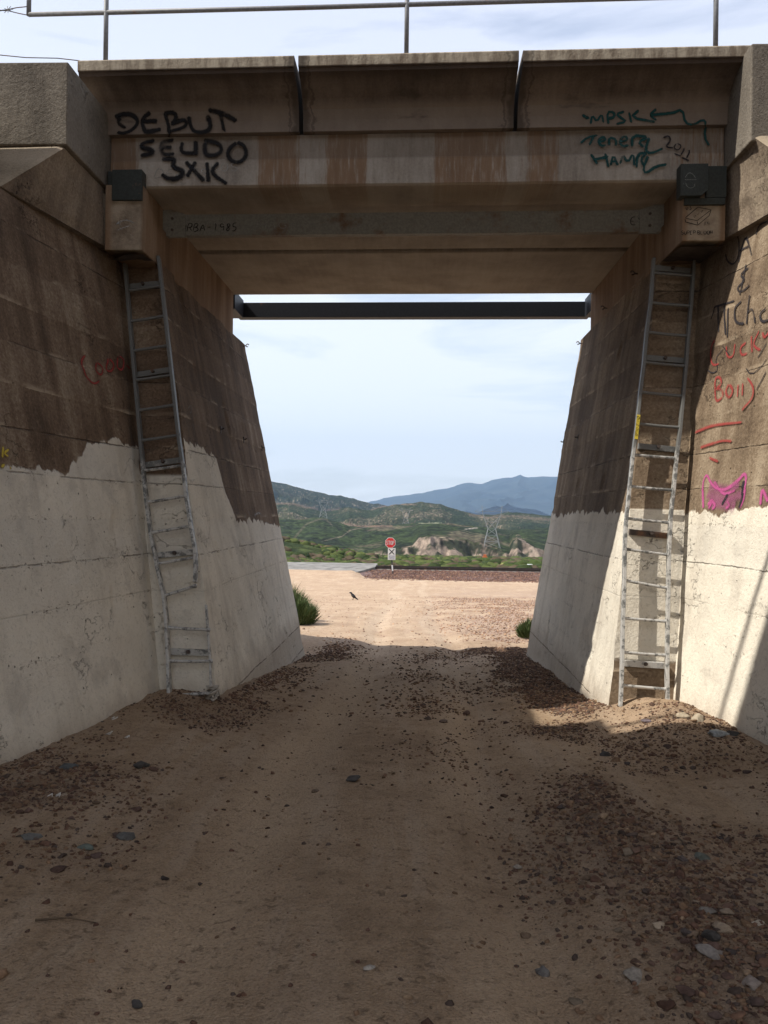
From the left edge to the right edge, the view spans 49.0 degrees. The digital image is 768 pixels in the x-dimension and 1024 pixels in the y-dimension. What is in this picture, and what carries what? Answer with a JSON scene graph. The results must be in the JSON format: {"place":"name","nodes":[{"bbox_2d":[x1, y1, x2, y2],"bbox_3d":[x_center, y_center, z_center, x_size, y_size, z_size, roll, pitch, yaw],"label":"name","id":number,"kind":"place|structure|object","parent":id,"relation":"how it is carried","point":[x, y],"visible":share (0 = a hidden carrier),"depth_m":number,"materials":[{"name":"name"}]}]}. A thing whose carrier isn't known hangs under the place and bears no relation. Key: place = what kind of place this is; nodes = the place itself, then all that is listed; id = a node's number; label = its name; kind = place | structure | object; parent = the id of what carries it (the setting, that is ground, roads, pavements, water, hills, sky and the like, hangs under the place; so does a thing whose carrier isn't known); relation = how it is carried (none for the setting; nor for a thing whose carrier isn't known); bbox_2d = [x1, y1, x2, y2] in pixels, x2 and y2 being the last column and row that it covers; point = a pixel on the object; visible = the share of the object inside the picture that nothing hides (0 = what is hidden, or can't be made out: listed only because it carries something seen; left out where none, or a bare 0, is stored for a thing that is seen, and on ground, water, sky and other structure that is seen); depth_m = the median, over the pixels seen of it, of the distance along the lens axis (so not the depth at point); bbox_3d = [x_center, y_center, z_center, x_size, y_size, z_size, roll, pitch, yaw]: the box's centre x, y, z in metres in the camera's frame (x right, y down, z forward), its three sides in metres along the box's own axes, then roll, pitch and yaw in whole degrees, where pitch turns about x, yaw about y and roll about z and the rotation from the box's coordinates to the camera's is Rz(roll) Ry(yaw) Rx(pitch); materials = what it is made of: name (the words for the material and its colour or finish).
{"place":"outdoors","nodes":[
{"label":"outdoors","id":0,"kind":"place"},
{"bbox_2d":[287,562,377,572],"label":"crossing road","id":1,"kind":"structure","parent":0,"point":[359,567],"depth_m":62.86,"materials":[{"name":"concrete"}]},
{"bbox_2d":[0,569,767,1023],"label":"ground","id":2,"kind":"structure","parent":0,"point":[162,931],"depth_m":4.35,"materials":[{"name":"brown soil"}]},
{"bbox_2d":[24,807,33,812],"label":"stone","id":3,"kind":"object","parent":2,"relation":"on","point":[28,810],"visible":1,"depth_m":4.76,"materials":[{"name":"brown stone"}]},
{"bbox_2d":[21,833,42,840],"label":"stone","id":4,"kind":"object","parent":2,"relation":"on","point":[28,836],"visible":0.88,"depth_m":4.32,"materials":[{"name":"grey stone"}]},
{"bbox_2d":[50,865,66,872],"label":"stone","id":5,"kind":"object","parent":2,"relation":"on","point":[58,869],"visible":1,"depth_m":3.94,"materials":[{"name":"brown stone"}]},
{"bbox_2d":[35,917,94,922],"bbox_3d":[-1.291,1.658,3.427,0.245,0.017,0.027,1,0,-2],"label":"twig","id":6,"kind":"object","parent":2,"relation":"on","point":[45,919],"visible":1,"depth_m":3.42,"materials":[{"name":"brown wood"}]},
{"bbox_2d":[59,763,78,769],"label":"stone","id":7,"kind":"object","parent":2,"relation":"on","point":[67,766],"visible":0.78,"depth_m":5.75,"materials":[{"name":"grey stone"}]},
{"bbox_2d":[77,843,93,849],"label":"stone","id":8,"kind":"object","parent":2,"relation":"on","point":[86,846],"visible":1,"depth_m":4.28,"materials":[{"name":"stone"}]},
{"bbox_2d":[90,852,101,858],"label":"stone","id":9,"kind":"object","parent":2,"relation":"on","point":[96,855],"visible":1,"depth_m":4.19,"materials":[{"name":"brown stone"}]},
{"bbox_2d":[116,832,135,840],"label":"stone","id":10,"kind":"object","parent":2,"relation":"on","point":[127,836],"visible":1,"depth_m":4.48,"materials":[{"name":"grey stone"}]},
{"bbox_2d":[131,806,140,811],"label":"stone","id":11,"kind":"object","parent":2,"relation":"on","point":[138,808],"visible":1,"depth_m":4.91,"materials":[{"name":"brown stone"}]},
{"bbox_2d":[132,999,142,1008],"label":"stone","id":12,"kind":"object","parent":2,"relation":"on","point":[137,1004],"visible":1,"depth_m":2.89,"materials":[{"name":"grey stone"}]},
{"bbox_2d":[133,761,149,768],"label":"stone","id":13,"kind":"object","parent":2,"relation":"on","point":[139,764],"visible":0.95,"depth_m":5.81,"materials":[{"name":"grey stone"}]},
{"bbox_2d":[0,62,304,763],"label":"bridge abutment","id":14,"kind":"object","parent":2,"relation":"on","point":[82,640],"visible":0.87,"depth_m":8.26,"materials":[{"name":"concrete"}]},
{"bbox_2d":[108,169,145,200],"bbox_3d":[-2.713,-3.342,8.869,0.378,0.468,0.154,1,0,2],"label":"bearing box","id":15,"kind":"object","parent":14,"relation":"attached to","point":[127,185],"visible":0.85,"depth_m":8.80,"materials":[{"name":"black metal"}]},
{"bbox_2d":[123,255,212,695],"bbox_3d":[-2.286,-0.488,8.775,0.431,4.690,1.754,1,0,-38],"label":"ladder","id":16,"kind":"object","parent":14,"relation":"attached to","point":[146,374],"visible":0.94,"depth_m":8.73,"materials":[{"name":"metal"}]},
{"bbox_2d":[163,204,663,237],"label":"steel beam","id":17,"kind":"structure","parent":14,"relation":"attached to","point":[645,220],"depth_m":9.33,"materials":[{"name":"grey paint"}]},
{"bbox_2d":[78,45,750,294],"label":"bridge deck","id":18,"kind":"structure","parent":14,"relation":"on","point":[591,129],"depth_m":8.75,"materials":[{"name":"concrete"}]},
{"bbox_2d":[26,0,718,59],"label":"handrail","id":19,"kind":"object","parent":18,"relation":"on","point":[106,12],"visible":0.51,"depth_m":8.45,"materials":[{"name":"grey metal"}]},
{"bbox_2d":[0,6,25,12],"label":"barbed wire","id":20,"kind":"object","parent":19,"relation":"attached to","point":[7,9],"visible":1,"depth_m":8.67,"materials":[{"name":"metal"}]},
{"bbox_2d":[0,55,79,60],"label":"barbed wire","id":21,"kind":"object","parent":19,"relation":"attached to","point":[40,57],"visible":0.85,"depth_m":8.65,"materials":[{"name":"metal"}]},
{"bbox_2d":[205,685,219,701],"bbox_3d":[-1.660,1.755,8.172,0.143,0.157,0.094,1,0,2],"label":"rock","id":22,"kind":"object","parent":2,"relation":"on","point":[213,689],"visible":1,"depth_m":8.15,"materials":[{"name":"grey stone"}]},
{"bbox_2d":[292,583,313,603],"bbox_3d":[-2.275,2.120,20.611,1.208,1.081,1.262,1,0,2],"label":"shrub","id":23,"kind":"object","parent":2,"relation":"on","point":[295,591],"visible":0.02,"depth_m":20.58,"materials":[{"name":"green plant"}]},
{"bbox_2d":[294,591,320,624],"bbox_3d":[-2.008,2.196,19.598,1.207,0.824,1.234,1,0,2],"label":"shrub","id":24,"kind":"object","parent":2,"relation":"on","point":[307,614],"visible":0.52,"depth_m":19.39,"materials":[{"name":"green plant"}]},
{"bbox_2d":[346,775,360,781],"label":"stone","id":25,"kind":"object","parent":2,"relation":"on","point":[353,778],"visible":0.99,"depth_m":5.75,"materials":[{"name":"grey stone"}]},
{"bbox_2d":[363,965,374,970],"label":"stone","id":26,"kind":"object","parent":2,"relation":"on","point":[368,967],"visible":1,"depth_m":3.09,"materials":[{"name":"grey stone"}]},
{"bbox_2d":[0,643,767,1023],"bbox_3d":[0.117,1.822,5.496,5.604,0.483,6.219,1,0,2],"label":"gravel","id":27,"kind":"structure","parent":2,"relation":"on","point":[728,957],"depth_m":4.51,"materials":[{"name":"brown gravel"}]},
{"bbox_2d":[385,538,395,573],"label":"stop sign","id":28,"kind":"object","parent":2,"relation":"on","point":[390,543],"visible":0.98,"depth_m":59.99,"materials":[{"name":"white metal"}]},
{"bbox_2d":[360,569,539,582],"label":"ballast bed","id":29,"kind":"object","parent":2,"relation":"on","point":[365,573],"visible":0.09,"depth_m":59.78,"materials":[{"name":"brown gravel"}]},
{"bbox_2d":[374,565,540,571],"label":"railway track","id":30,"kind":"structure","parent":29,"relation":"on","point":[433,568],"depth_m":62.97,"materials":[{"name":"metal"}]},
{"bbox_2d":[459,830,466,834],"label":"stone","id":31,"kind":"object","parent":2,"relation":"on","point":[461,832],"visible":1,"depth_m":4.72,"materials":[{"name":"beige stone"}]},
{"bbox_2d":[512,864,522,868],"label":"stone","id":32,"kind":"object","parent":2,"relation":"on","point":[517,866],"visible":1,"depth_m":4.30,"materials":[{"name":"beige stone"}]},
{"bbox_2d":[514,615,532,637],"bbox_3d":[2.924,2.288,16.898,0.654,0.474,0.663,1,0,2],"label":"shrub","id":33,"kind":"object","parent":2,"relation":"on","point":[522,630],"visible":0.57,"depth_m":16.80,"materials":[{"name":"green plant"}]},
{"bbox_2d":[520,932,530,938],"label":"stone","id":34,"kind":"object","parent":2,"relation":"on","point":[524,935],"visible":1,"depth_m":3.50,"materials":[{"name":"brown stone"}]},
{"bbox_2d":[535,965,549,976],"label":"stone","id":35,"kind":"object","parent":2,"relation":"on","point":[543,971],"visible":1,"depth_m":3.18,"materials":[{"name":"grey stone"}]},
{"bbox_2d":[564,835,573,841],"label":"stone","id":36,"kind":"object","parent":2,"relation":"on","point":[568,838],"visible":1,"depth_m":4.54,"materials":[{"name":"beige stone"}]},
{"bbox_2d":[568,997,582,1005],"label":"stone","id":37,"kind":"object","parent":2,"relation":"on","point":[573,1001],"visible":1,"depth_m":2.96,"materials":[{"name":"beige stone"}]},
{"bbox_2d":[582,874,596,879],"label":"stone","id":38,"kind":"object","parent":2,"relation":"on","point":[586,877],"visible":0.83,"depth_m":4.01,"materials":[{"name":"brown stone"}]},
{"bbox_2d":[600,751,610,755],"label":"stone","id":39,"kind":"object","parent":2,"relation":"on","point":[604,753],"visible":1,"depth_m":6.46,"materials":[{"name":"grey stone"}]},
{"bbox_2d":[604,880,616,887],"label":"stone","id":40,"kind":"object","parent":2,"relation":"on","point":[610,883],"visible":1,"depth_m":3.91,"materials":[{"name":"beige stone"}]},
{"bbox_2d":[607,889,615,895],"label":"stone","id":41,"kind":"object","parent":2,"relation":"on","point":[611,892],"visible":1,"depth_m":3.82,"materials":[{"name":"brown stone"}]},
{"bbox_2d":[614,927,622,932],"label":"stone","id":42,"kind":"object","parent":2,"relation":"on","point":[618,929],"visible":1,"depth_m":3.43,"materials":[{"name":"stone"}]},
{"bbox_2d":[623,847,633,855],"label":"stone","id":43,"kind":"object","parent":2,"relation":"on","point":[627,851],"visible":1,"depth_m":4.25,"materials":[{"name":"beige stone"}]},
{"bbox_2d":[623,966,641,985],"bbox_3d":[0.913,1.687,3.066,0.076,0.024,0.113,1,0,-21],"label":"stone","id":44,"kind":"object","parent":2,"relation":"on","point":[633,973],"visible":0.99,"depth_m":3.06,"materials":[{"name":"grey stone"}]},
{"bbox_2d":[631,847,639,853],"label":"stone","id":45,"kind":"object","parent":2,"relation":"on","point":[635,850],"visible":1,"depth_m":4.25,"materials":[{"name":"brown stone"}]},
{"bbox_2d":[630,958,641,966],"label":"stone","id":46,"kind":"object","parent":2,"relation":"on","point":[635,960],"visible":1,"depth_m":3.15,"materials":[{"name":"brown stone"}]},
{"bbox_2d":[641,719,651,722],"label":"stone","id":47,"kind":"object","parent":2,"relation":"on","point":[646,720],"visible":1,"depth_m":7.34,"materials":[{"name":"grey stone"}]},
{"bbox_2d":[526,44,767,744],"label":"bridge abutment","id":48,"kind":"object","parent":2,"relation":"on","point":[719,621],"visible":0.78,"depth_m":8.56,"materials":[{"name":"concrete"}]},
{"bbox_2d":[233,293,591,319],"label":"steel beam","id":49,"kind":"structure","parent":48,"relation":"attached to","point":[242,310],"depth_m":13.80,"materials":[{"name":"black metal"}]},
{"bbox_2d":[618,257,695,706],"bbox_3d":[2.802,-0.396,8.679,0.527,4.751,1.561,1,0,29],"label":"ladder","id":50,"kind":"object","parent":48,"relation":"attached to","point":[666,360],"visible":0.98,"depth_m":8.61,"materials":[{"name":"metal"}]},
{"bbox_2d":[676,163,726,205],"bbox_3d":[3.202,-3.283,8.479,0.470,0.386,0.148,1,0,2],"label":"bearing box","id":51,"kind":"object","parent":48,"relation":"attached to","point":[695,183],"visible":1,"depth_m":8.45,"materials":[{"name":"black metal"}]},
{"bbox_2d":[647,960,654,965],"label":"stone","id":52,"kind":"object","parent":2,"relation":"on","point":[651,962],"visible":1,"depth_m":3.14,"materials":[{"name":"brown stone"}]},
{"bbox_2d":[654,904,661,908],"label":"stone","id":53,"kind":"object","parent":2,"relation":"on","point":[657,906],"visible":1,"depth_m":3.60,"materials":[{"name":"beige stone"}]},
{"bbox_2d":[652,921,664,928],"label":"stone","id":54,"kind":"object","parent":2,"relation":"on","point":[657,925],"visible":1,"depth_m":3.43,"materials":[{"name":"beige stone"}]},
{"bbox_2d":[656,876,667,882],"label":"stone","id":55,"kind":"object","parent":2,"relation":"on","point":[662,878],"visible":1,"depth_m":3.87,"materials":[{"name":"brown stone"}]},
{"bbox_2d":[663,744,671,748],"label":"stone","id":56,"kind":"object","parent":2,"relation":"on","point":[667,746],"visible":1,"depth_m":6.64,"materials":[{"name":"brown stone"}]},
{"bbox_2d":[671,951,683,959],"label":"stone","id":57,"kind":"object","parent":2,"relation":"on","point":[677,956],"visible":1,"depth_m":3.16,"materials":[{"name":"brown stone"}]},
{"bbox_2d":[676,855,687,861],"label":"stone","id":58,"kind":"object","parent":2,"relation":"on","point":[682,858],"visible":1,"depth_m":4.18,"materials":[{"name":"stone"}]},
{"bbox_2d":[675,712,690,717],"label":"stone","id":59,"kind":"object","parent":2,"relation":"on","point":[681,714],"visible":0.98,"depth_m":7.31,"materials":[{"name":"beige stone"}]},
{"bbox_2d":[675,985,694,996],"bbox_3d":[1.049,1.657,2.910,0.070,0.026,0.061,1,0,-16],"label":"stone","id":60,"kind":"object","parent":2,"relation":"on","point":[686,990],"visible":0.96,"depth_m":2.90,"materials":[{"name":"brown stone"}]},
{"bbox_2d":[680,928,690,935],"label":"stone","id":61,"kind":"object","parent":2,"relation":"on","point":[684,931],"visible":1,"depth_m":3.32,"materials":[{"name":"stone"}]},
{"bbox_2d":[680,938,690,943],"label":"stone","id":62,"kind":"object","parent":2,"relation":"on","point":[685,940],"visible":1,"depth_m":3.26,"materials":[{"name":"brown stone"}]},
{"bbox_2d":[678,963,693,969],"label":"stone","id":63,"kind":"object","parent":2,"relation":"on","point":[684,966],"visible":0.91,"depth_m":3.08,"materials":[{"name":"stone"}]},
{"bbox_2d":[687,929,698,936],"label":"stone","id":64,"kind":"object","parent":2,"relation":"on","point":[694,933],"visible":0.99,"depth_m":3.31,"materials":[{"name":"brown stone"}]},
{"bbox_2d":[690,874,700,878],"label":"stone","id":65,"kind":"object","parent":2,"relation":"on","point":[696,875],"visible":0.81,"depth_m":3.94,"materials":[{"name":"brown stone"}]},
{"bbox_2d":[691,713,703,722],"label":"stone","id":66,"kind":"object","parent":2,"relation":"on","point":[699,717],"visible":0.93,"depth_m":7.24,"materials":[{"name":"beige stone"}]},
{"bbox_2d":[694,852,710,860],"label":"stone","id":67,"kind":"object","parent":2,"relation":"on","point":[700,856],"visible":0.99,"depth_m":4.21,"materials":[{"name":"grey stone"}]},
{"bbox_2d":[698,894,712,901],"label":"stone","id":68,"kind":"object","parent":2,"relation":"on","point":[707,897],"visible":0.99,"depth_m":3.67,"materials":[{"name":"brown stone"}]},
{"bbox_2d":[699,906,716,913],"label":"stone","id":69,"kind":"object","parent":2,"relation":"on","point":[709,910],"visible":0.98,"depth_m":3.53,"materials":[{"name":"grey stone"}]},
{"bbox_2d":[695,944,722,959],"bbox_3d":[1.231,1.654,3.173,0.088,0.039,0.107,1,0,-42],"label":"stone","id":70,"kind":"object","parent":2,"relation":"on","point":[710,951],"visible":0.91,"depth_m":3.15,"materials":[{"name":"grey stone"}]},
{"bbox_2d":[701,929,720,941],"bbox_3d":[1.278,1.650,3.292,0.068,0.042,0.079,1,0,-33],"label":"stone","id":71,"kind":"object","parent":2,"relation":"on","point":[711,935],"visible":0.98,"depth_m":3.27,"materials":[{"name":"grey stone"}]},
{"bbox_2d":[707,941,719,949],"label":"stone","id":72,"kind":"object","parent":2,"relation":"on","point":[715,945],"visible":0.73,"depth_m":3.19,"materials":[{"name":"stone"}]},
{"bbox_2d":[708,1011,722,1019],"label":"stone","id":73,"kind":"object","parent":2,"relation":"on","point":[716,1015],"visible":1,"depth_m":2.75,"materials":[{"name":"brown stone"}]},
{"bbox_2d":[710,960,724,967],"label":"stone","id":74,"kind":"object","parent":2,"relation":"on","point":[717,963],"visible":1,"depth_m":3.05,"materials":[{"name":"brown stone"}]},
{"bbox_2d":[707,729,729,736],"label":"stone","id":75,"kind":"object","parent":2,"relation":"on","point":[717,733],"visible":1,"depth_m":6.79,"materials":[{"name":"grey stone"}]},
{"bbox_2d":[712,921,733,932],"bbox_3d":[1.355,1.662,3.371,0.077,0.030,0.083,1,0,2],"label":"stone","id":76,"kind":"object","parent":2,"relation":"on","point":[723,927],"visible":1,"depth_m":3.35,"materials":[{"name":"beige stone"}]},
{"bbox_2d":[719,908,734,914],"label":"stone","id":77,"kind":"object","parent":2,"relation":"on","point":[726,911],"visible":0.99,"depth_m":3.53,"materials":[{"name":"beige stone"}]},
{"bbox_2d":[721,972,734,979],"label":"stone","id":78,"kind":"object","parent":2,"relation":"on","point":[727,975],"visible":1,"depth_m":2.97,"materials":[{"name":"brown stone"}]},
{"bbox_2d":[725,948,736,954],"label":"stone","id":79,"kind":"object","parent":2,"relation":"on","point":[733,951],"visible":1,"depth_m":3.17,"materials":[{"name":"brown stone"}]},
{"bbox_2d":[726,730,738,735],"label":"stone","id":80,"kind":"object","parent":2,"relation":"on","point":[733,733],"visible":0.9,"depth_m":6.85,"materials":[{"name":"stone"}]},
{"bbox_2d":[742,770,751,773],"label":"stone","id":81,"kind":"object","parent":2,"relation":"on","point":[746,771],"visible":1,"depth_m":5.92,"materials":[{"name":"stone"}]},
{"bbox_2d":[742,964,752,969],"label":"stone","id":82,"kind":"object","parent":2,"relation":"on","point":[745,966],"visible":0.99,"depth_m":3.03,"materials":[{"name":"brown stone"}]},
{"bbox_2d":[743,956,754,963],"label":"stone","id":83,"kind":"object","parent":2,"relation":"on","point":[748,959],"visible":1,"depth_m":3.08,"materials":[{"name":"brown stone"}]},
{"bbox_2d":[744,861,755,866],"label":"stone","id":84,"kind":"object","parent":2,"relation":"on","point":[751,863],"visible":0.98,"depth_m":4.20,"materials":[{"name":"brown stone"}]},
{"bbox_2d":[745,877,756,883],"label":"stone","id":85,"kind":"object","parent":2,"relation":"on","point":[750,880],"visible":0.98,"depth_m":3.93,"materials":[{"name":"brown stone"}]},
{"bbox_2d":[742,975,761,990],"bbox_3d":[1.280,1.637,2.930,0.082,0.035,0.067,1,0,-45],"label":"stone","id":86,"kind":"object","parent":2,"relation":"on","point":[752,982],"visible":0.98,"depth_m":2.91,"materials":[{"name":"grey stone"}]},
{"bbox_2d":[751,962,760,966],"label":"stone","id":87,"kind":"object","parent":2,"relation":"on","point":[754,964],"visible":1,"depth_m":3.05,"materials":[{"name":"brown stone"}]},
{"bbox_2d":[749,996,765,1006],"bbox_3d":[1.246,1.634,2.809,0.050,0.028,0.050,1,0,20],"label":"stone","id":88,"kind":"object","parent":2,"relation":"on","point":[757,1001],"visible":1,"depth_m":2.80,"materials":[{"name":"brown stone"}]},
{"bbox_2d":[751,919,764,925],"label":"stone","id":89,"kind":"object","parent":2,"relation":"on","point":[758,922],"visible":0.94,"depth_m":3.43,"materials":[{"name":"grey stone"}]},
{"bbox_2d":[755,954,765,960],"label":"stone","id":90,"kind":"object","parent":2,"relation":"on","point":[757,956],"visible":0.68,"depth_m":3.11,"materials":[{"name":"brown stone"}]},
{"bbox_2d":[0,0,767,501],"label":"sky","id":91,"kind":"structure","parent":0,"point":[361,410],"materials":[{"name":"white"}]},
{"bbox_2d":[271,481,550,558],"bbox_3d":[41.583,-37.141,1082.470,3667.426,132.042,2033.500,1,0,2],"label":"hills","id":92,"kind":"structure","parent":0,"point":[430,529],"depth_m":619.93,"materials":[{"name":"green plant"}]},
{"bbox_2d":[319,499,327,517],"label":"pylon","id":93,"kind":"object","parent":92,"relation":"on","point":[323,507],"visible":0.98,"depth_m":709.57,"materials":[{"name":"grey metal"}]},
{"bbox_2d":[282,536,542,567],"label":"scrub","id":94,"kind":"object","parent":92,"relation":"on","point":[332,554],"visible":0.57,"depth_m":135.84,"materials":[{"name":"green plant"}]},
{"bbox_2d":[475,507,507,547],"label":"pylon","id":95,"kind":"object","parent":92,"relation":"on","point":[501,511],"visible":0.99,"depth_m":425.03,"materials":[{"name":"grey metal"}]},
{"bbox_2d":[302,594,535,652],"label":"gravel","id":96,"kind":"structure","parent":0,"point":[498,611],"depth_m":23.09,"materials":[{"name":"brown gravel"}]},
{"bbox_2d":[220,643,618,722],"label":"gravel","id":97,"kind":"structure","parent":0,"point":[532,693],"depth_m":10.41,"materials":[{"name":"brown gravel"}]},
{"bbox_2d":[368,475,557,515],"bbox_3d":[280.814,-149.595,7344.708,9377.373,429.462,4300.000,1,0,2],"label":"mountain range","id":98,"kind":"structure","parent":0,"point":[527,495],"depth_m":6741.57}
]}

